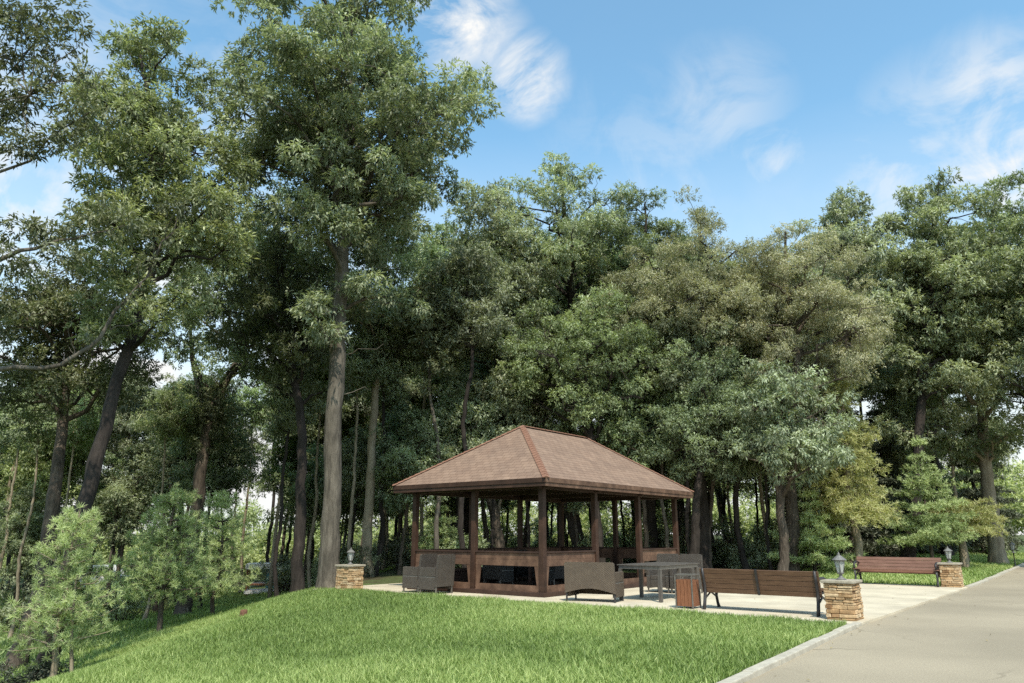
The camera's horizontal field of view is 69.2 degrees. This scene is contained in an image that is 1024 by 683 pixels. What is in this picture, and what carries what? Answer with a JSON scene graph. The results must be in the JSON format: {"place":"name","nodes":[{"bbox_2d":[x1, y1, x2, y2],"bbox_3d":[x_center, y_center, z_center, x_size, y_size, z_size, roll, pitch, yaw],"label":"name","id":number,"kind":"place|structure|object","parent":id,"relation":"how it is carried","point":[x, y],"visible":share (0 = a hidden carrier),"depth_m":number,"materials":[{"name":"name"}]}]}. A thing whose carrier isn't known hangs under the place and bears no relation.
{"place":"outdoors","nodes":[
{"label":"outdoors","id":0,"kind":"place"},
{"bbox_2d":[0,565,395,682],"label":"slope grass","id":1,"kind":"structure","parent":0,"point":[196,613],"depth_m":21.73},
{"bbox_2d":[409,501,467,555],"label":"tree","id":2,"kind":"object","parent":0,"point":[443,531],"visible":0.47,"depth_m":26.96,"materials":[{"name":"green plant"}]},
{"bbox_2d":[0,535,1023,682],"bbox_3d":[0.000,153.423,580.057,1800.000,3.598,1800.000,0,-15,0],"label":"ground","id":3,"kind":"structure","parent":0,"point":[390,576],"depth_m":25.36,"materials":[{"name":"plant"}]},
{"bbox_2d":[0,387,44,570],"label":"slender tree","id":4,"kind":"object","parent":3,"relation":"on","point":[4,435],"visible":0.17,"depth_m":26.58,"materials":[{"name":"green plant"}]},
{"bbox_2d":[0,562,52,629],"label":"bush","id":5,"kind":"object","parent":3,"relation":"on","point":[3,617],"visible":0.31,"depth_m":25.74,"materials":[{"name":"green plant"}]},
{"bbox_2d":[0,482,62,613],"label":"thin tree","id":6,"kind":"object","parent":3,"relation":"on","point":[17,519],"visible":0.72,"depth_m":26.56,"materials":[{"name":"green plant"}]},
{"bbox_2d":[0,391,73,637],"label":"slender tree","id":7,"kind":"object","parent":3,"relation":"on","point":[40,441],"visible":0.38,"depth_m":25.07,"materials":[{"name":"green plant"}]},
{"bbox_2d":[0,657,82,682],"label":"dark bush","id":8,"kind":"object","parent":3,"relation":"on","point":[33,676],"visible":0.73,"depth_m":14.40,"materials":[{"name":"green plant"}]},
{"bbox_2d":[0,437,124,609],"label":"thin tree","id":9,"kind":"object","parent":3,"relation":"on","point":[26,464],"visible":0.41,"depth_m":30.25,"materials":[{"name":"green plant"}]},
{"bbox_2d":[0,503,125,676],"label":"young pine","id":10,"kind":"object","parent":3,"relation":"on","point":[69,599],"visible":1,"depth_m":14.34,"materials":[{"name":"green plant"}]},
{"bbox_2d":[33,388,118,633],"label":"slender tree","id":11,"kind":"object","parent":3,"relation":"on","point":[89,425],"visible":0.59,"depth_m":25.47,"materials":[{"name":"green plant"}]},
{"bbox_2d":[0,0,193,371],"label":"overhanging tree","id":12,"kind":"object","parent":3,"relation":"on","point":[9,110],"visible":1,"depth_m":15.19,"materials":[{"name":"green plant"}]},
{"bbox_2d":[0,228,204,669],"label":"mossy tree","id":13,"kind":"object","parent":3,"relation":"on","point":[50,311],"visible":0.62,"depth_m":20.94,"materials":[{"name":"green plant"}]},
{"bbox_2d":[65,449,152,599],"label":"thin tree","id":14,"kind":"object","parent":3,"relation":"on","point":[111,456],"visible":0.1,"depth_m":36.44,"materials":[{"name":"green plant"}]},
{"bbox_2d":[88,581,155,625],"bbox_3d":[-13.437,9.038,25.593,2.299,1.587,2.129,6,-16,-21],"label":"bush","id":15,"kind":"object","parent":3,"relation":"on","point":[130,607],"visible":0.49,"depth_m":25.28,"materials":[{"name":"green plant"}]},
{"bbox_2d":[83,378,166,610],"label":"slender tree","id":16,"kind":"object","parent":3,"relation":"on","point":[123,422],"visible":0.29,"depth_m":31.23,"materials":[{"name":"green plant"}]},
{"bbox_2d":[82,435,185,610],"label":"thin tree","id":17,"kind":"object","parent":3,"relation":"on","point":[134,492],"visible":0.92,"depth_m":30.27,"materials":[{"name":"green plant"}]},
{"bbox_2d":[19,11,265,682],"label":"leaning tree","id":18,"kind":"object","parent":3,"relation":"on","point":[159,136],"visible":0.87,"depth_m":18.75,"materials":[{"name":"green leaf"},{"name":"dark bark"}]},
{"bbox_2d":[127,377,191,612],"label":"slender tree","id":19,"kind":"object","parent":3,"relation":"on","point":[159,452],"visible":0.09,"depth_m":29.57,"materials":[{"name":"green plant"}]},
{"bbox_2d":[102,482,219,630],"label":"young pine","id":20,"kind":"object","parent":3,"relation":"on","point":[160,573],"visible":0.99,"depth_m":19.46,"materials":[{"name":"green plant"}]},
{"bbox_2d":[130,372,204,619],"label":"slender tree","id":21,"kind":"object","parent":3,"relation":"on","point":[165,420],"visible":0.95,"depth_m":26.49,"materials":[{"name":"green plant"}]},
{"bbox_2d":[160,378,249,551],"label":"slender tree","id":22,"kind":"object","parent":3,"relation":"on","point":[187,392],"visible":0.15,"depth_m":29.03,"materials":[{"name":"green plant"}]},
{"bbox_2d":[180,372,239,612],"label":"slender tree","id":23,"kind":"object","parent":3,"relation":"on","point":[221,413],"visible":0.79,"depth_m":27.14,"materials":[{"name":"green plant"}]},
{"bbox_2d":[175,488,261,613],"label":"young pine","id":24,"kind":"object","parent":3,"relation":"on","point":[227,501],"visible":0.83,"depth_m":21.64,"materials":[{"name":"green plant"}]},
{"bbox_2d":[164,409,273,608],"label":"thin tree","id":25,"kind":"object","parent":3,"relation":"on","point":[220,475],"visible":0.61,"depth_m":28.68,"materials":[{"name":"green plant"}]},
{"bbox_2d":[184,369,253,599],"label":"slender tree","id":26,"kind":"object","parent":3,"relation":"on","point":[234,390],"visible":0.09,"depth_m":33.94,"materials":[{"name":"green plant"}]},
{"bbox_2d":[121,185,328,615],"bbox_3d":[-10.598,1.609,27.576,8.177,16.491,8.242,0,-15,0],"label":"forked tree","id":27,"kind":"object","parent":3,"relation":"on","point":[232,370],"visible":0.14,"depth_m":27.23,"materials":[{"name":"green plant"}]},
{"bbox_2d":[230,378,273,593],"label":"slender tree","id":28,"kind":"object","parent":3,"relation":"on","point":[246,393],"visible":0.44,"depth_m":39.77,"materials":[{"name":"green plant"}]},
{"bbox_2d":[250,550,306,591],"bbox_3d":[-10.005,10.515,33.447,2.982,2.097,2.616,-8,-16,27],"label":"bush","id":29,"kind":"object","parent":3,"relation":"on","point":[286,564],"visible":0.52,"depth_m":33.01,"materials":[{"name":"green plant"}]},
{"bbox_2d":[242,419,320,588],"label":"thin tree","id":30,"kind":"object","parent":3,"relation":"on","point":[273,480],"visible":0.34,"depth_m":37.29,"materials":[{"name":"green plant"}]},
{"bbox_2d":[243,355,325,597],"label":"slender tree","id":31,"kind":"object","parent":3,"relation":"on","point":[288,423],"visible":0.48,"depth_m":24.96,"materials":[{"name":"green plant"}]},
{"bbox_2d":[195,181,380,592],"bbox_3d":[-7.739,1.154,23.807,5.955,13.311,5.653,-13,-19,40],"label":"slim dark tree","id":32,"kind":"object","parent":3,"relation":"on","point":[274,332],"visible":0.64,"depth_m":23.24,"materials":[{"name":"green plant"}]},
{"bbox_2d":[277,441,348,575],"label":"thin tree","id":33,"kind":"object","parent":3,"relation":"on","point":[310,489],"visible":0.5,"depth_m":31.83,"materials":[{"name":"green plant"}]},
{"bbox_2d":[256,347,378,583],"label":"tree","id":34,"kind":"object","parent":3,"relation":"on","point":[312,431],"visible":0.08,"depth_m":36.06,"materials":[{"name":"green plant"}]},
{"bbox_2d":[298,347,364,587],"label":"slender tree","id":35,"kind":"object","parent":3,"relation":"on","point":[325,382],"visible":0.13,"depth_m":29.05,"materials":[{"name":"brown plant"}]},
{"bbox_2d":[183,0,504,588],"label":"tree","id":36,"kind":"object","parent":3,"relation":"on","point":[299,133],"visible":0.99,"depth_m":21.56,"materials":[{"name":"green plant"}]},
{"bbox_2d":[318,461,390,558],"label":"thin tree","id":37,"kind":"object","parent":3,"relation":"on","point":[359,512],"visible":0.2,"depth_m":32.57,"materials":[{"name":"green plant"}]},
{"bbox_2d":[318,422,394,547],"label":"thin tree","id":38,"kind":"object","parent":3,"relation":"on","point":[348,450],"visible":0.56,"depth_m":29.19,"materials":[{"name":"green plant"}]},
{"bbox_2d":[318,317,395,563],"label":"slender tree","id":39,"kind":"object","parent":3,"relation":"on","point":[358,343],"visible":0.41,"depth_m":27.14,"materials":[{"name":"green plant"}]},
{"bbox_2d":[292,205,467,577],"bbox_3d":[-5.054,1.136,28.246,6.938,15.011,5.896,0,-15,0],"label":"pale trunked tree","id":40,"kind":"object","parent":3,"relation":"on","point":[408,251],"visible":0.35,"depth_m":27.70,"materials":[{"name":"green plant"}]},
{"bbox_2d":[358,369,421,569],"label":"slender tree","id":41,"kind":"object","parent":3,"relation":"on","point":[406,389],"visible":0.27,"depth_m":33.57,"materials":[{"name":"green plant"}]},
{"bbox_2d":[345,319,436,575],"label":"slender tree","id":42,"kind":"object","parent":3,"relation":"on","point":[395,357],"visible":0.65,"depth_m":27.60,"materials":[{"name":"green plant"}]},
{"bbox_2d":[372,523,429,569],"bbox_3d":[-4.395,8.403,30.192,2.744,2.007,2.742,-11,-18,37],"label":"bush","id":43,"kind":"object","parent":3,"relation":"on","point":[407,563],"visible":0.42,"depth_m":29.79,"materials":[{"name":"green plant"}]},
{"bbox_2d":[376,404,435,566],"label":"thin tree","id":44,"kind":"object","parent":3,"relation":"on","point":[394,428],"visible":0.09,"depth_m":31.84,"materials":[{"name":"green plant"}]},
{"bbox_2d":[364,402,462,574],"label":"thin tree","id":45,"kind":"object","parent":3,"relation":"on","point":[408,459],"visible":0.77,"depth_m":26.73,"materials":[{"name":"green plant"}]},
{"bbox_2d":[373,275,473,548],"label":"slender tree","id":46,"kind":"object","parent":3,"relation":"on","point":[422,344],"visible":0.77,"depth_m":27.05,"materials":[{"name":"green plant"}]},
{"bbox_2d":[31,587,847,682],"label":"lawn grass","id":47,"kind":"structure","parent":3,"relation":"on","point":[340,635],"depth_m":10.92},
{"bbox_2d":[394,220,488,537],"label":"tree","id":48,"kind":"object","parent":3,"relation":"on","point":[440,251],"visible":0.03,"depth_m":45.20,"materials":[{"name":"green plant"}]},
{"bbox_2d":[404,362,511,531],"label":"thin tree","id":49,"kind":"object","parent":3,"relation":"on","point":[451,437],"visible":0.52,"depth_m":28.09,"materials":[{"name":"green plant"}]},
{"bbox_2d":[401,239,518,567],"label":"slender tree","id":50,"kind":"object","parent":3,"relation":"on","point":[476,320],"visible":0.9,"depth_m":27.11,"materials":[{"name":"green plant"}]},
{"bbox_2d":[436,272,510,534],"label":"slender tree","id":51,"kind":"object","parent":3,"relation":"on","point":[459,362],"visible":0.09,"depth_m":30.02,"materials":[{"name":"green plant"}]},
{"bbox_2d":[449,366,545,547],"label":"thin tree","id":52,"kind":"object","parent":3,"relation":"on","point":[497,428],"visible":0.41,"depth_m":28.69,"materials":[{"name":"green plant"}]},
{"bbox_2d":[429,176,571,547],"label":"tall tree","id":53,"kind":"object","parent":3,"relation":"on","point":[504,235],"visible":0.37,"depth_m":30.37,"materials":[{"name":"green plant"}]},
{"bbox_2d":[1,440,1023,575],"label":"wood","id":54,"kind":"object","parent":3,"relation":"on","point":[259,539],"visible":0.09,"depth_m":59.74,"materials":[{"name":"green plant"}]},
{"bbox_2d":[504,355,562,546],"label":"thin tree","id":55,"kind":"object","parent":3,"relation":"on","point":[538,412],"visible":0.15,"depth_m":30.93,"materials":[{"name":"green plant"}]},
{"bbox_2d":[473,150,679,546],"bbox_3d":[2.648,0.348,31.980,8.649,18.518,8.298,-6,-16,21],"label":"tall tree","id":56,"kind":"object","parent":3,"relation":"on","point":[567,247],"visible":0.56,"depth_m":31.84,"materials":[{"name":"green plant"}]},
{"bbox_2d":[550,420,607,546],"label":"thin tree","id":57,"kind":"object","parent":3,"relation":"on","point":[576,507],"visible":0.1,"depth_m":29.59,"materials":[{"name":"green plant"}]},
{"bbox_2d":[493,280,677,561],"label":"tree","id":58,"kind":"object","parent":3,"relation":"on","point":[582,376],"visible":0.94,"depth_m":27.56,"materials":[{"name":"green plant"}]},
{"bbox_2d":[525,221,651,542],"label":"tree","id":59,"kind":"object","parent":3,"relation":"on","point":[580,288],"visible":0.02,"depth_m":35.98,"materials":[{"name":"green plant"}]},
{"bbox_2d":[568,352,709,572],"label":"thin tree","id":60,"kind":"object","parent":3,"relation":"on","point":[630,448],"visible":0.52,"depth_m":27.74,"materials":[{"name":"green plant"}]},
{"bbox_2d":[582,186,704,561],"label":"tall tree","id":61,"kind":"object","parent":3,"relation":"on","point":[631,235],"visible":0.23,"depth_m":32.58,"materials":[{"name":"green plant"}]},
{"bbox_2d":[624,318,704,547],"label":"slender tree","id":62,"kind":"object","parent":3,"relation":"on","point":[661,500],"visible":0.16,"depth_m":28.09,"materials":[{"name":"green plant"}]},
{"bbox_2d":[629,512,729,565],"bbox_3d":[6.577,8.034,29.671,4.013,2.445,3.675,2,-15,-9],"label":"bush","id":63,"kind":"object","parent":3,"relation":"on","point":[683,548],"visible":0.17,"depth_m":29.41,"materials":[{"name":"green plant"}]},
{"bbox_2d":[644,307,733,553],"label":"slender tree","id":64,"kind":"object","parent":3,"relation":"on","point":[670,387],"visible":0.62,"depth_m":27.41,"materials":[{"name":"green plant"}]},
{"bbox_2d":[586,184,798,567],"bbox_3d":[7.317,1.520,29.520,8.212,14.929,9.340,-7,-16,26],"label":"broad tree","id":65,"kind":"object","parent":3,"relation":"on","point":[650,304],"visible":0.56,"depth_m":27.95,"materials":[{"name":"green plant"}]},
{"bbox_2d":[619,333,779,553],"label":"tree","id":66,"kind":"object","parent":3,"relation":"on","point":[704,449],"visible":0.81,"depth_m":26.38,"materials":[{"name":"green plant"}]},
{"bbox_2d":[644,349,771,568],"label":"thin tree","id":67,"kind":"object","parent":3,"relation":"on","point":[714,483],"visible":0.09,"depth_m":27.78,"materials":[{"name":"green plant"}]},
{"bbox_2d":[684,513,755,563],"bbox_3d":[9.302,8.945,33.013,3.132,2.623,3.433,-2,-15,9],"label":"bush","id":68,"kind":"object","parent":3,"relation":"on","point":[716,527],"visible":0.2,"depth_m":33.27,"materials":[{"name":"green plant"}]},
{"bbox_2d":[687,250,792,569],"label":"slender tree","id":69,"kind":"object","parent":3,"relation":"on","point":[717,330],"visible":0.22,"depth_m":27.93,"materials":[{"name":"green plant"}]},
{"bbox_2d":[724,538,771,569],"bbox_3d":[8.840,8.049,27.654,1.734,1.502,1.817,-9,-17,30],"label":"bush","id":70,"kind":"object","parent":3,"relation":"on","point":[752,559],"visible":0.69,"depth_m":27.53,"materials":[{"name":"green plant"}]},
{"bbox_2d":[695,355,860,570],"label":"tree","id":71,"kind":"object","parent":3,"relation":"on","point":[789,451],"visible":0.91,"depth_m":24.70,"materials":[{"name":"green plant"}]},
{"bbox_2d":[717,622,861,682],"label":"kerb","id":72,"kind":"structure","parent":3,"relation":"on","point":[753,671],"depth_m":8.51,"materials":[{"name":"concrete"}]},
{"bbox_2d":[698,219,897,570],"bbox_3d":[10.786,1.804,28.083,7.509,13.538,6.200,-5,-16,20],"label":"broad tree","id":73,"kind":"object","parent":3,"relation":"on","point":[779,260],"visible":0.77,"depth_m":27.71,"materials":[{"name":"green plant"}]},
{"bbox_2d":[764,509,851,569],"bbox_3d":[11.243,7.840,29.014,3.106,2.738,3.324,-1,-15,4],"label":"bush","id":74,"kind":"object","parent":3,"relation":"on","point":[776,561],"visible":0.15,"depth_m":28.62,"materials":[{"name":"green plant"}]},
{"bbox_2d":[764,488,868,571],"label":"young pine","id":75,"kind":"object","parent":3,"relation":"on","point":[812,544],"visible":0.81,"depth_m":26.09,"materials":[{"name":"green plant"}]},
{"bbox_2d":[797,365,902,556],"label":"tree","id":76,"kind":"object","parent":3,"relation":"on","point":[870,545],"visible":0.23,"depth_m":31.27,"materials":[{"name":"green plant"}]},
{"bbox_2d":[799,362,904,572],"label":"larch tree","id":77,"kind":"object","parent":3,"relation":"on","point":[853,507],"visible":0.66,"depth_m":26.68,"materials":[{"name":"green plant"}]},
{"bbox_2d":[814,326,893,556],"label":"slender tree","id":78,"kind":"object","parent":3,"relation":"on","point":[871,389],"visible":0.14,"depth_m":33.41,"materials":[{"name":"green plant"}]},
{"bbox_2d":[792,181,932,563],"bbox_3d":[15.432,0.891,32.562,5.741,17.287,5.861,0,-15,0],"label":"tall tree","id":79,"kind":"object","parent":3,"relation":"on","point":[848,230],"visible":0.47,"depth_m":32.85,"materials":[{"name":"green plant"}]},
{"bbox_2d":[863,401,939,554],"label":"dark spruce","id":80,"kind":"object","parent":3,"relation":"on","point":[889,449],"visible":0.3,"depth_m":35.82,"materials":[{"name":"green plant"}]},
{"bbox_2d":[867,393,944,554],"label":"thin tree","id":81,"kind":"object","parent":3,"relation":"on","point":[892,410],"visible":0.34,"depth_m":37.20,"materials":[{"name":"green plant"}]},
{"bbox_2d":[860,288,989,555],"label":"tree","id":82,"kind":"object","parent":3,"relation":"on","point":[894,393],"visible":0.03,"depth_m":38.85,"materials":[{"name":"green plant"}]},
{"bbox_2d":[874,435,979,557],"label":"young fir","id":83,"kind":"object","parent":3,"relation":"on","point":[924,526],"visible":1,"depth_m":27.45,"materials":[{"name":"green plant"}]},
{"bbox_2d":[849,166,1019,560],"bbox_3d":[18.338,0.703,31.842,7.503,17.475,7.835,0,-15,0],"label":"tall tree","id":84,"kind":"object","parent":3,"relation":"on","point":[930,264],"visible":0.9,"depth_m":31.49,"materials":[{"name":"green plant"}]},
{"bbox_2d":[881,168,1023,563],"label":"tree","id":85,"kind":"object","parent":3,"relation":"on","point":[982,451],"visible":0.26,"depth_m":32.65,"materials":[{"name":"green plant"}]},
{"bbox_2d":[904,496,1008,567],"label":"spreading conifer","id":86,"kind":"object","parent":3,"relation":"on","point":[984,510],"visible":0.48,"depth_m":28.66,"materials":[{"name":"green plant"}]},
{"bbox_2d":[944,393,1023,551],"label":"tree","id":87,"kind":"object","parent":3,"relation":"on","point":[973,480],"visible":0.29,"depth_m":40.89,"materials":[{"name":"green plant"}]},
{"bbox_2d":[952,407,1023,479],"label":"thin tree","id":88,"kind":"object","parent":3,"relation":"on","point":[1002,462],"visible":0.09,"depth_m":41.89,"materials":[{"name":"green plant"}]},
{"bbox_2d":[974,184,1023,425],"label":"tall tree","id":89,"kind":"object","parent":3,"relation":"on","point":[1015,259],"visible":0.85,"depth_m":30.59,"materials":[{"name":"green plant"}]},
{"bbox_2d":[0,0,1023,535],"label":"sky","id":90,"kind":"structure","parent":0,"point":[764,108],"materials":[{"name":"blue"}]},
{"bbox_2d":[313,583,968,625],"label":"patio","id":91,"kind":"structure","parent":0,"point":[879,601],"depth_m":15.87,"materials":[{"name":"concrete"}]},
{"bbox_2d":[335,564,365,588],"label":"stone pillar","id":92,"kind":"structure","parent":91,"relation":"on","point":[349,576],"depth_m":18.74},
{"bbox_2d":[402,554,437,592],"bbox_3d":[-2.271,5.725,18.370,0.640,0.900,0.600,-11,-18,37],"label":"wicker chair","id":93,"kind":"object","parent":91,"relation":"on","point":[410,577],"visible":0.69,"depth_m":18.17,"materials":[{"name":"wicker"}]},
{"bbox_2d":[419,554,455,593],"bbox_3d":[-1.798,5.599,17.887,0.640,0.900,0.600,-11,-18,37],"label":"wicker chair","id":94,"kind":"object","parent":91,"relation":"on","point":[440,574],"visible":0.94,"depth_m":17.69,"materials":[{"name":"wicker"}]},
{"bbox_2d":[392,425,693,597],"bbox_3d":[1.179,4.677,21.101,5.154,4.305,7.824,-11,-18,37],"label":"gazebo","id":95,"kind":"object","parent":91,"relation":"on","point":[522,463],"visible":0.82,"depth_m":19.39,"materials":[{"name":"brown wood"}]},
{"bbox_2d":[482,552,513,584],"bbox_3d":[-0.364,5.816,18.995,0.580,0.840,0.614,-11,-18,37],"label":"armchair","id":96,"kind":"object","parent":95,"relation":"on","point":[500,573],"visible":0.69,"depth_m":18.80,"materials":[{"name":"wicker"}]},
{"bbox_2d":[564,562,623,602],"bbox_3d":[1.749,5.113,15.819,1.120,0.800,0.670,-7,-16,24],"label":"wicker sofa","id":97,"kind":"object","parent":91,"relation":"on","point":[592,578],"visible":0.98,"depth_m":15.60,"materials":[{"name":"wicker"}]},
{"bbox_2d":[617,562,698,602],"bbox_3d":[3.282,5.311,16.461,1.040,0.740,1.920,-11,-18,37],"label":"patio table","id":98,"kind":"object","parent":91,"relation":"on","point":[661,566],"visible":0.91,"depth_m":16.07,"materials":[{"name":"metal"}]},
{"bbox_2d":[646,553,678,592],"bbox_3d":[3.741,5.723,18.361,0.600,0.900,0.640,-11,-18,37],"label":"wicker chair","id":99,"kind":"object","parent":91,"relation":"on","point":[652,578],"visible":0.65,"depth_m":18.24,"materials":[{"name":"wicker"}]},
{"bbox_2d":[669,554,702,592],"bbox_3d":[4.225,5.617,17.955,0.600,0.900,0.640,-11,-18,37],"label":"wicker chair","id":100,"kind":"object","parent":91,"relation":"on","point":[692,558],"visible":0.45,"depth_m":18.05,"materials":[{"name":"wicker"}]},
{"bbox_2d":[674,573,701,608],"bbox_3d":[3.393,4.815,14.330,0.366,0.625,0.358,-11,-18,37],"label":"litter bin","id":101,"kind":"object","parent":91,"relation":"on","point":[687,592],"visible":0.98,"depth_m":14.22,"materials":[{"name":"brown wood"}]},
{"bbox_2d":[699,568,825,616],"bbox_3d":[4.651,4.595,13.700,2.200,0.767,0.745,-11,-18,37],"label":"park bench","id":102,"kind":"object","parent":91,"relation":"on","point":[773,582],"visible":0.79,"depth_m":13.47,"materials":[{"name":"brown wood"}]},
{"bbox_2d":[820,578,863,620],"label":"stone pillar","id":103,"kind":"structure","parent":91,"relation":"on","point":[843,598],"depth_m":12.28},
{"bbox_2d":[852,556,941,586],"bbox_3d":[10.829,6.468,20.891,2.200,0.767,0.745,-11,-18,37],"label":"park bench","id":104,"kind":"object","parent":91,"relation":"on","point":[913,565],"visible":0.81,"depth_m":21.07,"materials":[{"name":"red wood"}]},
{"bbox_2d":[937,562,964,587],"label":"stone pillar","id":105,"kind":"structure","parent":91,"relation":"on","point":[951,574],"depth_m":19.96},
{"bbox_2d":[747,565,1023,682],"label":"road","id":106,"kind":"structure","parent":0,"point":[942,640],"depth_m":9.49,"materials":[{"name":"concrete"}]},
{"bbox_2d":[800,546,1023,585],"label":"verge grass","id":107,"kind":"structure","parent":0,"point":[986,570],"depth_m":25.83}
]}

